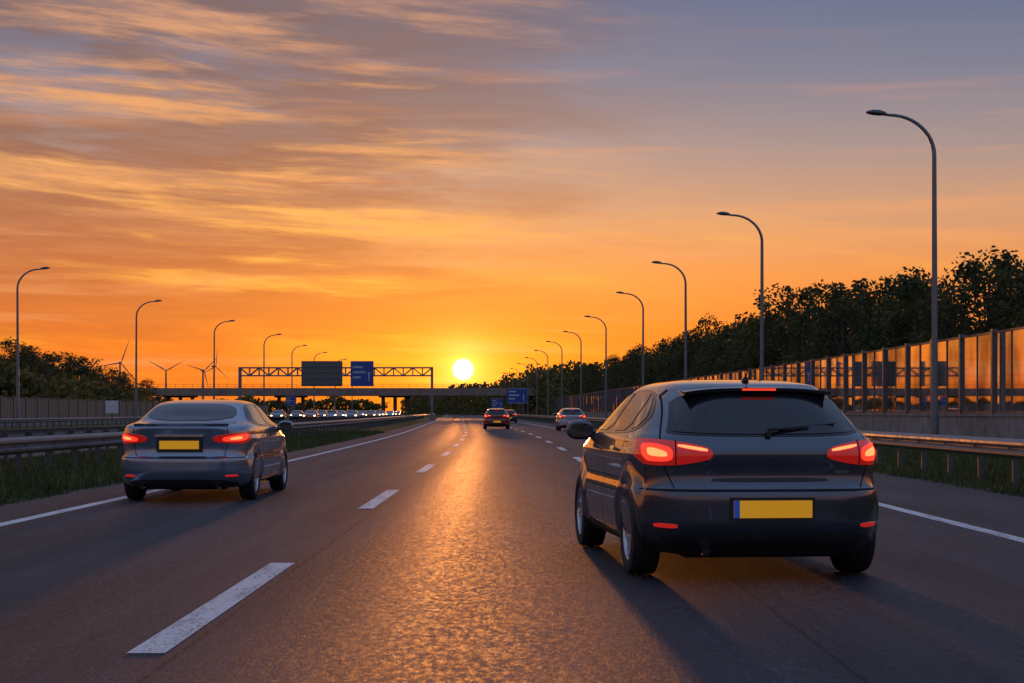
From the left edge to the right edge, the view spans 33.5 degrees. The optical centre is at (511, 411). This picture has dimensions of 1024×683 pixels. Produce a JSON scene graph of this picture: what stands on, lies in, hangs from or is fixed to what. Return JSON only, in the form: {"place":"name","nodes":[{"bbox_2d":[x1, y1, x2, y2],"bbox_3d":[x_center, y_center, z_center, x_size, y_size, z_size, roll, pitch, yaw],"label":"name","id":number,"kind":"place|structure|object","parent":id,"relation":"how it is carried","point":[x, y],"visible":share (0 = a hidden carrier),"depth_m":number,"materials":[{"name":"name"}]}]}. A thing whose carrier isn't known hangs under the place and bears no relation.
{"place":"outdoors","nodes":[
{"label":"outdoors","id":0,"kind":"place"},
{"bbox_2d":[0,414,403,458],"bbox_3d":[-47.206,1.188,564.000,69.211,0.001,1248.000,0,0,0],"label":"opposite road","id":1,"kind":"structure","parent":0,"point":[42,453],"depth_m":52.46,"materials":[{"name":"grey asphalt"}]},
{"bbox_2d":[213,320,234,398],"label":"street lamp","id":2,"kind":"object","parent":1,"relation":"on","point":[214,358],"visible":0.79,"depth_m":199.92,"materials":[{"name":"metal"}]},
{"bbox_2d":[263,334,281,413],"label":"street lamp","id":3,"kind":"object","parent":1,"relation":"on","point":[264,373],"visible":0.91,"depth_m":234.93,"materials":[{"name":"metal"}]},
{"bbox_2d":[269,410,286,419],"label":"hatchback car","id":4,"kind":"object","parent":1,"relation":"on","point":[278,414],"visible":0.91,"depth_m":204.78,"materials":[{"name":"grey metal"}]},
{"bbox_2d":[286,396,295,409],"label":"motorway sign","id":5,"kind":"object","parent":1,"relation":"on","point":[290,400],"visible":0.94,"depth_m":259.97,"materials":[{"name":"metal"}]},
{"bbox_2d":[289,410,303,418],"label":"hatchback car","id":6,"kind":"object","parent":1,"relation":"on","point":[295,414],"visible":0.73,"depth_m":228.43,"materials":[{"name":"grey metal"}]},
{"bbox_2d":[291,345,306,411],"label":"street lamp","id":7,"kind":"object","parent":1,"relation":"on","point":[292,377],"visible":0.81,"depth_m":273.95,"materials":[{"name":"metal"}]},
{"bbox_2d":[301,410,318,418],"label":"hatchback car","id":8,"kind":"object","parent":1,"relation":"on","point":[308,414],"visible":0.81,"depth_m":203.09,"materials":[{"name":"metal"}]},
{"bbox_2d":[238,361,435,419],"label":"sign gantry","id":9,"kind":"object","parent":1,"relation":"on","point":[324,373],"visible":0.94,"depth_m":245.22,"materials":[{"name":"metal"}]},
{"bbox_2d":[343,410,359,416],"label":"hatchback car","id":10,"kind":"object","parent":1,"relation":"on","point":[351,413],"visible":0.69,"depth_m":216.45,"materials":[{"name":"grey metal"}]},
{"bbox_2d":[0,414,1023,682],"bbox_3d":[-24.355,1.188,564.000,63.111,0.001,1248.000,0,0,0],"label":"road","id":11,"kind":"structure","parent":0,"point":[468,560],"depth_m":11.51,"materials":[{"name":"grey asphalt"}]},
{"bbox_2d":[121,399,293,498],"bbox_3d":[-4.350,0.503,24.600,2.178,1.370,4.600,0,0,1],"label":"sedan car","id":12,"kind":"object","parent":11,"relation":"on","point":[200,444],"visible":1,"depth_m":22.49,"materials":[{"name":"silver paint"}]},
{"bbox_2d":[481,408,510,428],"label":"hatchback car","id":13,"kind":"object","parent":11,"relation":"on","point":[496,417],"visible":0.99,"depth_m":118.16,"materials":[{"name":"red paint"}]},
{"bbox_2d":[491,399,502,407],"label":"motorway sign","id":14,"kind":"object","parent":11,"relation":"on","point":[496,403],"visible":0.75,"depth_m":379.97,"materials":[{"name":"metal"}]},
{"bbox_2d":[0,415,1023,652],"bbox_3d":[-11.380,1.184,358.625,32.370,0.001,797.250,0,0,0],"label":"road markings","id":15,"kind":"object","parent":11,"relation":"on","point":[165,640],"visible":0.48,"depth_m":11.60,"materials":[{"name":"paint"}]},
{"bbox_2d":[506,410,517,422],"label":"hatchback car","id":16,"kind":"object","parent":11,"relation":"on","point":[513,416],"visible":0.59,"depth_m":190.18,"materials":[{"name":"metal"}]},
{"bbox_2d":[507,388,526,403],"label":"motorway sign","id":17,"kind":"object","parent":11,"relation":"on","point":[516,395],"visible":0.89,"depth_m":299.97,"materials":[{"name":"metal"}]},
{"bbox_2d":[554,408,585,430],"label":"hatchback car","id":18,"kind":"object","parent":11,"relation":"on","point":[565,417],"visible":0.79,"depth_m":108.20,"materials":[{"name":"silver metal"}]},
{"bbox_2d":[567,360,878,573],"bbox_3d":[1.604,0.404,13.864,2.150,1.567,4.304,0,0,-5],"label":"hatchback car","id":19,"kind":"object","parent":11,"relation":"on","point":[745,466],"visible":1,"depth_m":11.91,"materials":[{"name":"grey paint"}]},
{"bbox_2d":[0,414,1023,505],"bbox_3d":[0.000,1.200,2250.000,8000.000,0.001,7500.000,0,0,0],"label":"ground","id":20,"kind":"structure","parent":0,"point":[386,428],"depth_m":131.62,"materials":[{"name":"green plant"}]},
{"bbox_2d":[0,336,39,397],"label":"deciduous tree","id":21,"kind":"object","parent":20,"relation":"on","point":[12,357],"visible":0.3,"depth_m":188.92,"materials":[{"name":"green plant"}]},
{"bbox_2d":[3,345,53,371],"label":"deciduous tree","id":22,"kind":"object","parent":20,"relation":"on","point":[31,351],"visible":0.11,"depth_m":207.60,"materials":[{"name":"green plant"}]},
{"bbox_2d":[8,354,51,397],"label":"deciduous tree","id":23,"kind":"object","parent":20,"relation":"on","point":[43,368],"visible":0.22,"depth_m":192.28,"materials":[{"name":"green plant"}]},
{"bbox_2d":[16,267,49,427],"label":"street lamp","id":24,"kind":"object","parent":20,"relation":"on","point":[17,354],"visible":0.98,"depth_m":126.93,"materials":[{"name":"metal"}]},
{"bbox_2d":[37,351,69,374],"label":"deciduous tree","id":25,"kind":"object","parent":20,"relation":"on","point":[51,356],"visible":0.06,"depth_m":232.28,"materials":[{"name":"green plant"}]},
{"bbox_2d":[32,362,79,398],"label":"deciduous tree","id":26,"kind":"object","parent":20,"relation":"on","point":[50,365],"visible":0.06,"depth_m":203.93,"materials":[{"name":"green plant"}]},
{"bbox_2d":[44,352,80,374],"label":"deciduous tree","id":27,"kind":"object","parent":20,"relation":"on","point":[68,359],"visible":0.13,"depth_m":234.36,"materials":[{"name":"green plant"}]},
{"bbox_2d":[63,356,113,399],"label":"deciduous tree","id":28,"kind":"object","parent":20,"relation":"on","point":[85,370],"visible":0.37,"depth_m":219.97,"materials":[{"name":"green plant"}]},
{"bbox_2d":[106,401,117,425],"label":"warning sign","id":29,"kind":"object","parent":20,"relation":"on","point":[112,407],"visible":1,"depth_m":149.97,"materials":[{"name":"metal"}]},
{"bbox_2d":[96,365,133,393],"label":"deciduous tree","id":30,"kind":"object","parent":20,"relation":"on","point":[111,371],"visible":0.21,"depth_m":247.94,"materials":[{"name":"green plant"}]},
{"bbox_2d":[109,370,140,391],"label":"deciduous tree","id":31,"kind":"object","parent":20,"relation":"on","point":[124,373],"visible":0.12,"depth_m":273.54,"materials":[{"name":"green plant"}]},
{"bbox_2d":[0,396,267,426],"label":"noise barrier","id":32,"kind":"object","parent":20,"relation":"on","point":[38,407],"visible":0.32,"depth_m":161.08,"materials":[{"name":"concrete"}]},
{"bbox_2d":[0,414,289,428],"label":"guardrail","id":33,"kind":"object","parent":20,"relation":"on","point":[40,420],"visible":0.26,"depth_m":134.69,"materials":[{"name":"metal"}]},
{"bbox_2d":[134,300,161,422],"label":"street lamp","id":34,"kind":"object","parent":20,"relation":"on","point":[136,414],"visible":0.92,"depth_m":163.92,"materials":[{"name":"metal"}]},
{"bbox_2d":[137,378,160,400],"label":"deciduous tree","id":35,"kind":"object","parent":20,"relation":"on","point":[148,386],"visible":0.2,"depth_m":270.86,"materials":[{"name":"green plant"}]},
{"bbox_2d":[188,362,212,398],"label":"wind turbine","id":36,"kind":"object","parent":20,"relation":"on","point":[203,372],"visible":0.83,"depth_m":2998.36,"materials":[{"name":"white metal"}]},
{"bbox_2d":[0,413,425,460],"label":"guardrail","id":37,"kind":"object","parent":20,"relation":"on","point":[37,432],"visible":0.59,"depth_m":46.80,"materials":[{"name":"metal"}]},
{"bbox_2d":[0,413,435,474],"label":"guardrail","id":38,"kind":"object","parent":20,"relation":"on","point":[18,447],"visible":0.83,"depth_m":35.77,"materials":[{"name":"metal"}]},
{"bbox_2d":[0,359,608,417],"bbox_3d":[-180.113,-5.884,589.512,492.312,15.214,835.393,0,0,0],"label":"distant trees","id":39,"kind":"object","parent":20,"relation":"on","point":[55,387],"visible":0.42,"depth_m":369.72,"materials":[{"name":"green plant"}]},
{"bbox_2d":[133,384,544,414],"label":"overpass bridge","id":40,"kind":"structure","parent":20,"relation":"on","point":[192,393],"depth_m":393.40,"materials":[{"name":"concrete"}]},
{"bbox_2d":[534,350,548,415],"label":"street lamp","id":41,"kind":"object","parent":20,"relation":"on","point":[547,386],"visible":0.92,"depth_m":295.94,"materials":[{"name":"metal"}]},
{"bbox_2d":[546,341,562,408],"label":"street lamp","id":42,"kind":"object","parent":20,"relation":"on","point":[561,375],"visible":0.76,"depth_m":258.94,"materials":[{"name":"metal"}]},
{"bbox_2d":[563,331,581,409],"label":"street lamp","id":43,"kind":"object","parent":20,"relation":"on","point":[580,369],"visible":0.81,"depth_m":226.93,"materials":[{"name":"metal"}]},
{"bbox_2d":[563,365,598,395],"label":"deciduous tree","id":44,"kind":"object","parent":20,"relation":"on","point":[575,381],"visible":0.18,"depth_m":313.43,"materials":[{"name":"green plant"}]},
{"bbox_2d":[573,362,599,410],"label":"deciduous tree","id":45,"kind":"object","parent":20,"relation":"on","point":[584,372],"visible":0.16,"depth_m":306.76,"materials":[{"name":"green plant"}]},
{"bbox_2d":[582,366,600,407],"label":"deciduous tree","id":46,"kind":"object","parent":20,"relation":"on","point":[590,375],"visible":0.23,"depth_m":293.57,"materials":[{"name":"green plant"}]},
{"bbox_2d":[584,315,606,422],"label":"street lamp","id":47,"kind":"object","parent":20,"relation":"on","point":[605,365],"visible":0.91,"depth_m":190.92,"materials":[{"name":"metal"}]},
{"bbox_2d":[587,370,608,392],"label":"deciduous tree","id":48,"kind":"object","parent":20,"relation":"on","point":[595,379],"visible":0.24,"depth_m":280.57,"materials":[{"name":"green plant"}]},
{"bbox_2d":[600,353,622,394],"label":"deciduous tree","id":49,"kind":"object","parent":20,"relation":"on","point":[615,362],"visible":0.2,"depth_m":255.39,"materials":[{"name":"green plant"}]},
{"bbox_2d":[599,364,624,403],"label":"deciduous tree","id":50,"kind":"object","parent":20,"relation":"on","point":[614,369],"visible":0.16,"depth_m":249.64,"materials":[{"name":"green plant"}]},
{"bbox_2d":[602,376,626,404],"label":"deciduous tree","id":51,"kind":"object","parent":20,"relation":"on","point":[614,381],"visible":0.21,"depth_m":233.74,"materials":[{"name":"green plant"}]},
{"bbox_2d":[613,352,641,388],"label":"deciduous tree","id":52,"kind":"object","parent":20,"relation":"on","point":[633,363],"visible":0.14,"depth_m":231.49,"materials":[{"name":"green plant"}]},
{"bbox_2d":[611,346,644,385],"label":"deciduous tree","id":53,"kind":"object","parent":20,"relation":"on","point":[623,360],"visible":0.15,"depth_m":237.42,"materials":[{"name":"green plant"}]},
{"bbox_2d":[616,291,643,386],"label":"street lamp","id":54,"kind":"object","parent":20,"relation":"on","point":[619,292],"visible":0.79,"depth_m":152.92,"materials":[{"name":"metal"}]},
{"bbox_2d":[628,348,656,385],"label":"deciduous tree","id":55,"kind":"object","parent":20,"relation":"on","point":[648,353],"visible":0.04,"depth_m":220.62,"materials":[{"name":"green plant"}]},
{"bbox_2d":[632,350,663,385],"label":"deciduous tree","id":56,"kind":"object","parent":20,"relation":"on","point":[645,359],"visible":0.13,"depth_m":203.24,"materials":[{"name":"green plant"}]},
{"bbox_2d":[637,365,658,385],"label":"deciduous tree","id":57,"kind":"object","parent":20,"relation":"on","point":[651,378],"visible":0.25,"depth_m":194.10,"materials":[{"name":"green plant"}]},
{"bbox_2d":[638,336,677,387],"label":"deciduous tree","id":58,"kind":"object","parent":20,"relation":"on","point":[662,344],"visible":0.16,"depth_m":197.78,"materials":[{"name":"green plant"}]},
{"bbox_2d":[648,341,683,383],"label":"deciduous tree","id":59,"kind":"object","parent":20,"relation":"on","point":[668,363],"visible":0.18,"depth_m":181.05,"materials":[{"name":"green plant"}]},
{"bbox_2d":[651,261,686,379],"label":"street lamp","id":60,"kind":"object","parent":20,"relation":"on","point":[685,324],"visible":0.84,"depth_m":121.92,"materials":[{"name":"metal"}]},
{"bbox_2d":[652,335,709,382],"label":"deciduous tree","id":61,"kind":"object","parent":20,"relation":"on","point":[677,341],"visible":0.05,"depth_m":187.34,"materials":[{"name":"green plant"}]},
{"bbox_2d":[660,330,709,381],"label":"deciduous tree","id":62,"kind":"object","parent":20,"relation":"on","point":[672,366],"visible":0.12,"depth_m":175.51,"materials":[{"name":"green plant"}]},
{"bbox_2d":[655,330,718,382],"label":"deciduous tree","id":63,"kind":"object","parent":20,"relation":"on","point":[689,352],"visible":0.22,"depth_m":170.30,"materials":[{"name":"green plant"}]},
{"bbox_2d":[689,356,718,376],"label":"deciduous tree","id":64,"kind":"object","parent":20,"relation":"on","point":[704,368],"visible":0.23,"depth_m":146.51,"materials":[{"name":"green plant"}]},
{"bbox_2d":[683,334,727,378],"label":"deciduous tree","id":65,"kind":"object","parent":20,"relation":"on","point":[697,357],"visible":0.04,"depth_m":164.56,"materials":[{"name":"green plant"}]},
{"bbox_2d":[691,312,721,358],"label":"deciduous tree","id":66,"kind":"object","parent":20,"relation":"on","point":[709,322],"visible":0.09,"depth_m":194.79,"materials":[{"name":"green plant"}]},
{"bbox_2d":[692,344,728,376],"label":"deciduous tree","id":67,"kind":"object","parent":20,"relation":"on","point":[704,351],"visible":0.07,"depth_m":159.76,"materials":[{"name":"green plant"}]},
{"bbox_2d":[693,326,736,377],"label":"deciduous tree","id":68,"kind":"object","parent":20,"relation":"on","point":[717,349],"visible":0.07,"depth_m":154.66,"materials":[{"name":"green plant"}]},
{"bbox_2d":[708,361,730,379],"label":"deciduous tree","id":69,"kind":"object","parent":20,"relation":"on","point":[719,364],"visible":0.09,"depth_m":141.58,"materials":[{"name":"green plant"}]},
{"bbox_2d":[713,319,747,372],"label":"deciduous tree","id":70,"kind":"object","parent":20,"relation":"on","point":[732,338],"visible":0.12,"depth_m":144.27,"materials":[{"name":"green plant"}]},
{"bbox_2d":[716,212,763,379],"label":"street lamp","id":71,"kind":"object","parent":20,"relation":"on","point":[761,299],"visible":0.81,"depth_m":91.93,"materials":[{"name":"metal"}]},
{"bbox_2d":[717,320,784,379],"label":"deciduous tree","id":72,"kind":"object","parent":20,"relation":"on","point":[739,348],"visible":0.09,"depth_m":134.86,"materials":[{"name":"green plant"}]},
{"bbox_2d":[724,320,784,371],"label":"deciduous tree","id":73,"kind":"object","parent":20,"relation":"on","point":[730,351],"visible":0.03,"depth_m":140.67,"materials":[{"name":"green plant"}]},
{"bbox_2d":[735,331,781,379],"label":"deciduous tree","id":74,"kind":"object","parent":20,"relation":"on","point":[766,357],"visible":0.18,"depth_m":122.12,"materials":[{"name":"green plant"}]},
{"bbox_2d":[733,311,796,379],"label":"deciduous tree","id":75,"kind":"object","parent":20,"relation":"on","point":[747,351],"visible":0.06,"depth_m":129.53,"materials":[{"name":"green plant"}]},
{"bbox_2d":[517,414,1023,487],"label":"guardrail","id":76,"kind":"object","parent":20,"relation":"on","point":[981,447],"visible":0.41,"depth_m":30.97,"materials":[{"name":"metal"}]},
{"bbox_2d":[722,283,830,380],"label":"deciduous tree","id":77,"kind":"object","parent":20,"relation":"on","point":[779,307],"visible":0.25,"depth_m":124.65,"materials":[{"name":"green plant"}]},
{"bbox_2d":[540,326,1023,438],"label":"noise barrier","id":78,"kind":"object","parent":20,"relation":"on","point":[960,413],"visible":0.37,"depth_m":67.99,"materials":[{"name":"glass"}]},
{"bbox_2d":[774,341,817,380],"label":"deciduous tree","id":79,"kind":"object","parent":20,"relation":"on","point":[777,363],"visible":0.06,"depth_m":113.14,"materials":[{"name":"green plant"}]},
{"bbox_2d":[764,287,831,380],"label":"deciduous tree","id":80,"kind":"object","parent":20,"relation":"on","point":[791,318],"visible":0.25,"depth_m":120.12,"materials":[{"name":"green plant"}]},
{"bbox_2d":[778,305,833,386],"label":"deciduous tree","id":81,"kind":"object","parent":20,"relation":"on","point":[805,317],"visible":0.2,"depth_m":110.56,"materials":[{"name":"green plant"}]},
{"bbox_2d":[792,351,819,387],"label":"deciduous tree","id":82,"kind":"object","parent":20,"relation":"on","point":[793,376],"visible":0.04,"depth_m":107.99,"materials":[{"name":"green plant"}]},
{"bbox_2d":[784,279,841,347],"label":"deciduous tree","id":83,"kind":"object","parent":20,"relation":"on","point":[816,290],"visible":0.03,"depth_m":134.01,"materials":[{"name":"green plant"}]},
{"bbox_2d":[790,301,848,387],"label":"deciduous tree","id":84,"kind":"object","parent":20,"relation":"on","point":[819,311],"visible":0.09,"depth_m":115.15,"materials":[{"name":"green plant"}]},
{"bbox_2d":[779,282,886,404],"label":"deciduous tree","id":85,"kind":"object","parent":20,"relation":"on","point":[838,347],"visible":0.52,"depth_m":101.42,"materials":[{"name":"green plant"}]},
{"bbox_2d":[800,278,887,402],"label":"deciduous tree","id":86,"kind":"object","parent":20,"relation":"on","point":[864,287],"visible":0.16,"depth_m":105.40,"materials":[{"name":"green plant"}]},
{"bbox_2d":[831,331,893,402],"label":"deciduous tree","id":87,"kind":"object","parent":20,"relation":"on","point":[860,348],"visible":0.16,"depth_m":89.79,"materials":[{"name":"green plant"}]},
{"bbox_2d":[845,274,925,402],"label":"deciduous tree","id":88,"kind":"object","parent":20,"relation":"on","point":[888,280],"visible":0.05,"depth_m":106.50,"materials":[{"name":"green plant"}]},
{"bbox_2d":[851,276,944,402],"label":"deciduous tree","id":89,"kind":"object","parent":20,"relation":"on","point":[889,304],"visible":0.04,"depth_m":92.12,"materials":[{"name":"green plant"}]},
{"bbox_2d":[848,279,948,410],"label":"deciduous tree","id":90,"kind":"object","parent":20,"relation":"on","point":[872,320],"visible":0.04,"depth_m":96.43,"materials":[{"name":"green plant"}]},
{"bbox_2d":[867,265,930,336],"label":"deciduous tree","id":91,"kind":"object","parent":20,"relation":"on","point":[916,271],"visible":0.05,"depth_m":109.69,"materials":[{"name":"green plant"}]},
{"bbox_2d":[866,110,938,434],"bbox_3d":[14.018,-4.821,60.967,2.630,12.048,0.380,0,0,-2],"label":"street lamp","id":92,"kind":"object","parent":20,"relation":"on","point":[935,423],"visible":0.93,"depth_m":60.92,"materials":[{"name":"metal"}]},
{"bbox_2d":[877,285,959,408],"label":"deciduous tree","id":93,"kind":"object","parent":20,"relation":"on","point":[890,361],"visible":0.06,"depth_m":88.06,"materials":[{"name":"green plant"}]},
{"bbox_2d":[888,331,957,410],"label":"deciduous tree","id":94,"kind":"object","parent":20,"relation":"on","point":[917,381],"visible":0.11,"depth_m":76.74,"materials":[{"name":"green plant"}]},
{"bbox_2d":[867,273,983,410],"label":"deciduous tree","id":95,"kind":"object","parent":20,"relation":"on","point":[899,318],"visible":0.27,"depth_m":83.66,"materials":[{"name":"green plant"}]},
{"bbox_2d":[905,261,1008,409],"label":"deciduous tree","id":96,"kind":"object","parent":20,"relation":"on","point":[929,314],"visible":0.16,"depth_m":78.98,"materials":[{"name":"green plant"}]},
{"bbox_2d":[911,245,1023,410],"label":"deciduous tree","id":97,"kind":"object","parent":20,"relation":"on","point":[988,310],"visible":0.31,"depth_m":73.97,"materials":[{"name":"green plant"}]},
{"bbox_2d":[942,248,1022,406],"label":"deciduous tree","id":98,"kind":"object","parent":20,"relation":"on","point":[973,302],"visible":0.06,"depth_m":94.31,"materials":[{"name":"green plant"}]},
{"bbox_2d":[979,261,1023,410],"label":"deciduous tree","id":99,"kind":"object","parent":20,"relation":"on","point":[1009,289],"visible":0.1,"depth_m":90.17,"materials":[{"name":"green plant"}]},
{"bbox_2d":[992,266,1023,410],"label":"deciduous tree","id":100,"kind":"object","parent":20,"relation":"on","point":[1003,326],"visible":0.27,"depth_m":71.03,"materials":[{"name":"green plant"}]},
{"bbox_2d":[999,262,1023,406],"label":"deciduous tree","id":101,"kind":"object","parent":20,"relation":"on","point":[1022,268],"visible":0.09,"depth_m":83.51,"materials":[{"name":"green plant"}]},
{"bbox_2d":[1006,277,1023,410],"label":"deciduous tree","id":102,"kind":"object","parent":20,"relation":"on","point":[1020,313],"visible":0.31,"depth_m":62.09,"materials":[{"name":"green plant"}]},
{"bbox_2d":[1009,268,1023,353],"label":"deciduous tree","id":103,"kind":"object","parent":20,"relation":"on","point":[1022,296],"visible":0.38,"depth_m":66.45,"materials":[{"name":"green plant"}]},
{"bbox_2d":[0,0,1023,411],"label":"sky","id":104,"kind":"structure","parent":0,"point":[451,187],"materials":[{"name":"orange"}]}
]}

